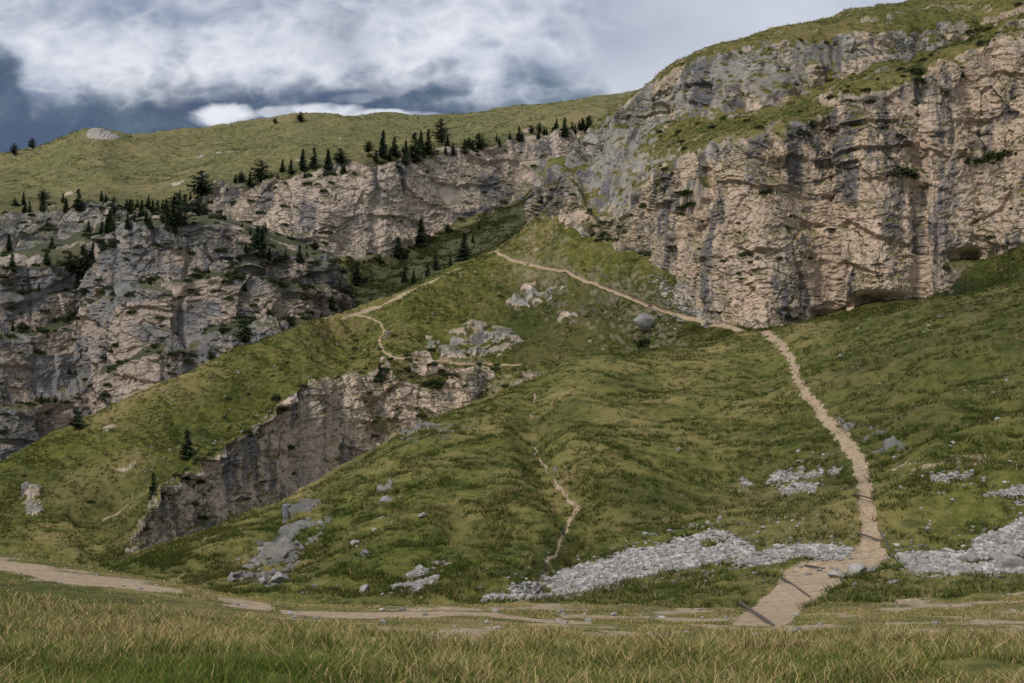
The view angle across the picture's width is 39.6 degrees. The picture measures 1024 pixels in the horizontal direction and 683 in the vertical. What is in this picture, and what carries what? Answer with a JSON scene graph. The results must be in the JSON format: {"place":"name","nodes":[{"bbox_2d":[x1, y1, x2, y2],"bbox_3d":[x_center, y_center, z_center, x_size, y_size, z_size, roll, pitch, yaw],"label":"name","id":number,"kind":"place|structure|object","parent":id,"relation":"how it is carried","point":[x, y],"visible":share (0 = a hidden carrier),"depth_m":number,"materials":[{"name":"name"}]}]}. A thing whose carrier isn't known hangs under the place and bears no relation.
{"place":"outdoors","nodes":[
{"label":"outdoors","id":0,"kind":"place"},
{"bbox_2d":[0,215,354,460],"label":"rock wall","id":1,"kind":"structure","parent":0,"point":[96,330],"depth_m":511.54,"materials":[{"name":"grey stone"}]},
{"bbox_2d":[70,244,90,278],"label":"pine tree","id":2,"kind":"object","parent":1,"relation":"on","point":[84,266],"visible":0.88,"depth_m":547.49,"materials":[{"name":"green plant"}]},
{"bbox_2d":[160,192,193,230],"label":"pine tree","id":3,"kind":"object","parent":1,"relation":"on","point":[175,211],"visible":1,"depth_m":511.29,"materials":[{"name":"green plant"}]},
{"bbox_2d":[253,226,266,257],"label":"pine tree","id":4,"kind":"object","parent":1,"relation":"on","point":[259,244],"visible":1,"depth_m":513.12,"materials":[{"name":"green plant"}]},
{"bbox_2d":[0,48,595,152],"bbox_3d":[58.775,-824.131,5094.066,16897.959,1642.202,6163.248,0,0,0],"label":"distant mountain","id":5,"kind":"structure","parent":0,"point":[25,116],"depth_m":3196.99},
{"bbox_2d":[0,90,638,305],"bbox_3d":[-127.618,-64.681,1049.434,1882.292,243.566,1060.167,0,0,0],"label":"alpine plateau","id":6,"kind":"structure","parent":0,"point":[359,216],"depth_m":701.96,"materials":[{"name":"green plant"}]},
{"bbox_2d":[9,143,18,155],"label":"pine tree","id":7,"kind":"object","parent":6,"relation":"on","point":[13,149],"visible":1,"depth_m":863.58,"materials":[{"name":"green plant"}]},
{"bbox_2d":[27,138,36,147],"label":"pine tree","id":8,"kind":"object","parent":6,"relation":"on","point":[32,144],"visible":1,"depth_m":890.87,"materials":[{"name":"green plant"}]},
{"bbox_2d":[38,191,47,210],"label":"pine tree","id":9,"kind":"object","parent":6,"relation":"on","point":[43,206],"visible":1,"depth_m":658.26,"materials":[{"name":"green plant"}]},
{"bbox_2d":[71,189,85,210],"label":"pine tree","id":10,"kind":"object","parent":6,"relation":"on","point":[77,204],"visible":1,"depth_m":653.47,"materials":[{"name":"green plant"}]},
{"bbox_2d":[186,170,217,200],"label":"pine tree","id":11,"kind":"object","parent":6,"relation":"on","point":[199,190],"visible":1,"depth_m":664.61,"materials":[{"name":"green plant"}]},
{"bbox_2d":[248,160,275,182],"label":"pine tree","id":12,"kind":"object","parent":6,"relation":"on","point":[261,174],"visible":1,"depth_m":663.80,"materials":[{"name":"green plant"}]},
{"bbox_2d":[4,115,593,405],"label":"distant pine trees","id":13,"kind":"object","parent":6,"relation":"on","point":[414,151],"visible":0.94,"depth_m":657.64,"materials":[{"name":"green plant"}]},
{"bbox_2d":[295,111,305,121],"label":"pine tree","id":14,"kind":"object","parent":6,"relation":"on","point":[300,119],"visible":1,"depth_m":949.31,"materials":[{"name":"green plant"}]},
{"bbox_2d":[0,90,633,213],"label":"plateau tussock grass","id":15,"kind":"structure","parent":6,"relation":"on","point":[136,173],"depth_m":791.92,"materials":[{"name":"green plant"}]},
{"bbox_2d":[350,262,364,285],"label":"pine tree","id":16,"kind":"object","parent":6,"relation":"on","point":[356,279],"visible":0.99,"depth_m":631.56,"materials":[{"name":"green plant"}]},
{"bbox_2d":[377,130,389,156],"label":"pine tree","id":17,"kind":"object","parent":6,"relation":"on","point":[382,141],"visible":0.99,"depth_m":674.12,"materials":[{"name":"green plant"}]},
{"bbox_2d":[390,236,405,258],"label":"pine tree","id":18,"kind":"object","parent":6,"relation":"on","point":[398,250],"visible":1,"depth_m":659.62,"materials":[{"name":"green plant"}]},
{"bbox_2d":[414,218,428,246],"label":"pine tree","id":19,"kind":"object","parent":6,"relation":"on","point":[420,236],"visible":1,"depth_m":668.05,"materials":[{"name":"green plant"}]},
{"bbox_2d":[423,129,435,157],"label":"pine tree","id":20,"kind":"object","parent":6,"relation":"on","point":[428,147],"visible":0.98,"depth_m":695.99,"materials":[{"name":"green plant"}]},
{"bbox_2d":[337,190,531,307],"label":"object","id":21,"kind":"structure","parent":6,"relation":"on","point":[427,250],"depth_m":644.58,"materials":[{"name":"green plant"}]},
{"bbox_2d":[430,118,452,145],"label":"pine tree","id":22,"kind":"object","parent":6,"relation":"on","point":[441,134],"visible":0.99,"depth_m":743.69,"materials":[{"name":"green plant"}]},
{"bbox_2d":[447,255,452,265],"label":"pine tree","id":23,"kind":"object","parent":6,"relation":"on","point":[450,261],"visible":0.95,"depth_m":590.34,"materials":[{"name":"green plant"}]},
{"bbox_2d":[453,233,473,261],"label":"pine tree","id":24,"kind":"object","parent":6,"relation":"on","point":[464,251],"visible":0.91,"depth_m":614.48,"materials":[{"name":"green plant"}]},
{"bbox_2d":[472,133,487,149],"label":"pine tree","id":25,"kind":"object","parent":6,"relation":"on","point":[479,142],"visible":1,"depth_m":712.51,"materials":[{"name":"green plant"}]},
{"bbox_2d":[515,126,523,141],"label":"pine tree","id":26,"kind":"object","parent":6,"relation":"on","point":[519,135],"visible":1,"depth_m":730.55,"materials":[{"name":"green plant"}]},
{"bbox_2d":[558,117,570,136],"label":"pine tree","id":27,"kind":"object","parent":6,"relation":"on","point":[564,130],"visible":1,"depth_m":723.83,"materials":[{"name":"green plant"}]},
{"bbox_2d":[584,117,591,133],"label":"pine tree","id":28,"kind":"object","parent":6,"relation":"on","point":[588,124],"visible":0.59,"depth_m":731.23,"materials":[{"name":"green plant"}]},
{"bbox_2d":[0,0,906,125],"bbox_3d":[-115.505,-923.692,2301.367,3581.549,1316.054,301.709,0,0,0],"label":"cloud","id":29,"kind":"structure","parent":0,"point":[487,53],"depth_m":2286.19,"materials":[{"name":"white"}]},
{"bbox_2d":[0,282,1023,682],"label":"grassy hillside","id":30,"kind":"structure","parent":0,"point":[778,603],"depth_m":92.80,"materials":[{"name":"green plant"}]},
{"bbox_2d":[0,551,1023,682],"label":"meadow grass","id":31,"kind":"structure","parent":30,"relation":"on","point":[84,656],"depth_m":17.06,"materials":[{"name":"green plant"}]},
{"bbox_2d":[13,299,1023,645],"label":"scree stones","id":32,"kind":"object","parent":30,"relation":"on","point":[581,575],"visible":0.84,"depth_m":70.93,"materials":[{"name":"stone"}]},
{"bbox_2d":[242,447,1023,592],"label":"boulders","id":33,"kind":"object","parent":30,"relation":"on","point":[1012,559],"visible":0.75,"depth_m":61.22,"materials":[{"name":"stone"}]},
{"bbox_2d":[738,601,774,625],"bbox_3d":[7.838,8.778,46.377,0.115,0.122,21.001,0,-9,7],"label":"log step","id":34,"kind":"object","parent":30,"relation":"on","point":[757,614],"visible":0.97,"depth_m":42.67,"materials":[{"name":"grey wood"}]},
{"bbox_2d":[780,576,810,597],"bbox_3d":[11.792,10.208,59.333,0.115,0.122,8.722,0,-5,3],"label":"log step","id":35,"kind":"object","parent":30,"relation":"on","point":[798,588],"visible":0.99,"depth_m":58.58,"materials":[{"name":"grey wood"}]},
{"bbox_2d":[804,565,824,568],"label":"log step","id":36,"kind":"object","parent":30,"relation":"on","point":[813,566],"visible":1,"depth_m":65.30,"materials":[{"name":"grey wood"}]},
{"bbox_2d":[853,493,875,500],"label":"log step","id":37,"kind":"object","parent":30,"relation":"on","point":[864,496],"visible":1,"depth_m":74.22,"materials":[{"name":"grey wood"}]},
{"bbox_2d":[857,532,881,541],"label":"log step","id":38,"kind":"object","parent":30,"relation":"on","point":[862,534],"visible":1,"depth_m":68.82,"materials":[{"name":"grey wood"}]},
{"bbox_2d":[879,529,889,550],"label":"log step","id":39,"kind":"object","parent":30,"relation":"on","point":[882,534],"visible":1,"depth_m":68.41,"materials":[{"name":"grey wood"}]},
{"bbox_2d":[0,155,1023,566],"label":"ridge terrain","id":40,"kind":"structure","parent":0,"point":[320,431],"depth_m":346.58,"materials":[{"name":"green plant"}]},
{"bbox_2d":[67,412,86,429],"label":"pine tree","id":41,"kind":"object","parent":40,"relation":"on","point":[76,423],"visible":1,"depth_m":338.00,"materials":[{"name":"green plant"}]},
{"bbox_2d":[148,472,157,499],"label":"pine tree","id":42,"kind":"object","parent":40,"relation":"on","point":[152,489],"visible":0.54,"depth_m":287.46,"materials":[{"name":"green plant"}]},
{"bbox_2d":[179,429,196,458],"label":"pine tree","id":43,"kind":"object","parent":40,"relation":"on","point":[186,452],"visible":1,"depth_m":308.95,"materials":[{"name":"green plant"}]},
{"bbox_2d":[205,350,217,360],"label":"pine tree","id":44,"kind":"object","parent":40,"relation":"on","point":[210,356],"visible":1,"depth_m":373.26,"materials":[{"name":"green plant"}]},
{"bbox_2d":[233,319,257,344],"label":"pine tree","id":45,"kind":"object","parent":40,"relation":"on","point":[244,337],"visible":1,"depth_m":379.82,"materials":[{"name":"green plant"}]},
{"bbox_2d":[375,363,386,381],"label":"pine tree","id":46,"kind":"object","parent":40,"relation":"on","point":[380,374],"visible":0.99,"depth_m":356.22,"materials":[{"name":"green plant"}]},
{"bbox_2d":[130,220,779,530],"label":"hillside stones","id":47,"kind":"object","parent":40,"relation":"on","point":[683,310],"visible":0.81,"depth_m":342.54,"materials":[{"name":"stone"}]},
{"bbox_2d":[0,1,1023,530],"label":"mountain shrubs","id":48,"kind":"object","parent":40,"relation":"on","point":[644,341],"visible":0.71,"depth_m":493.90,"materials":[{"name":"green plant"}]},
{"bbox_2d":[633,313,654,331],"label":"boulder","id":49,"kind":"object","parent":40,"relation":"on","point":[643,321],"visible":0.96,"depth_m":337.52,"materials":[{"name":"stone"}]},
{"bbox_2d":[523,0,1023,328],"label":"limestone cliff","id":50,"kind":"structure","parent":0,"point":[939,239],"depth_m":321.79,"materials":[{"name":"grey stone"}]},
{"bbox_2d":[523,0,1023,325],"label":"cliff ledge grass","id":51,"kind":"structure","parent":50,"relation":"on","point":[864,74],"depth_m":366.79,"materials":[{"name":"green plant"}]}
]}

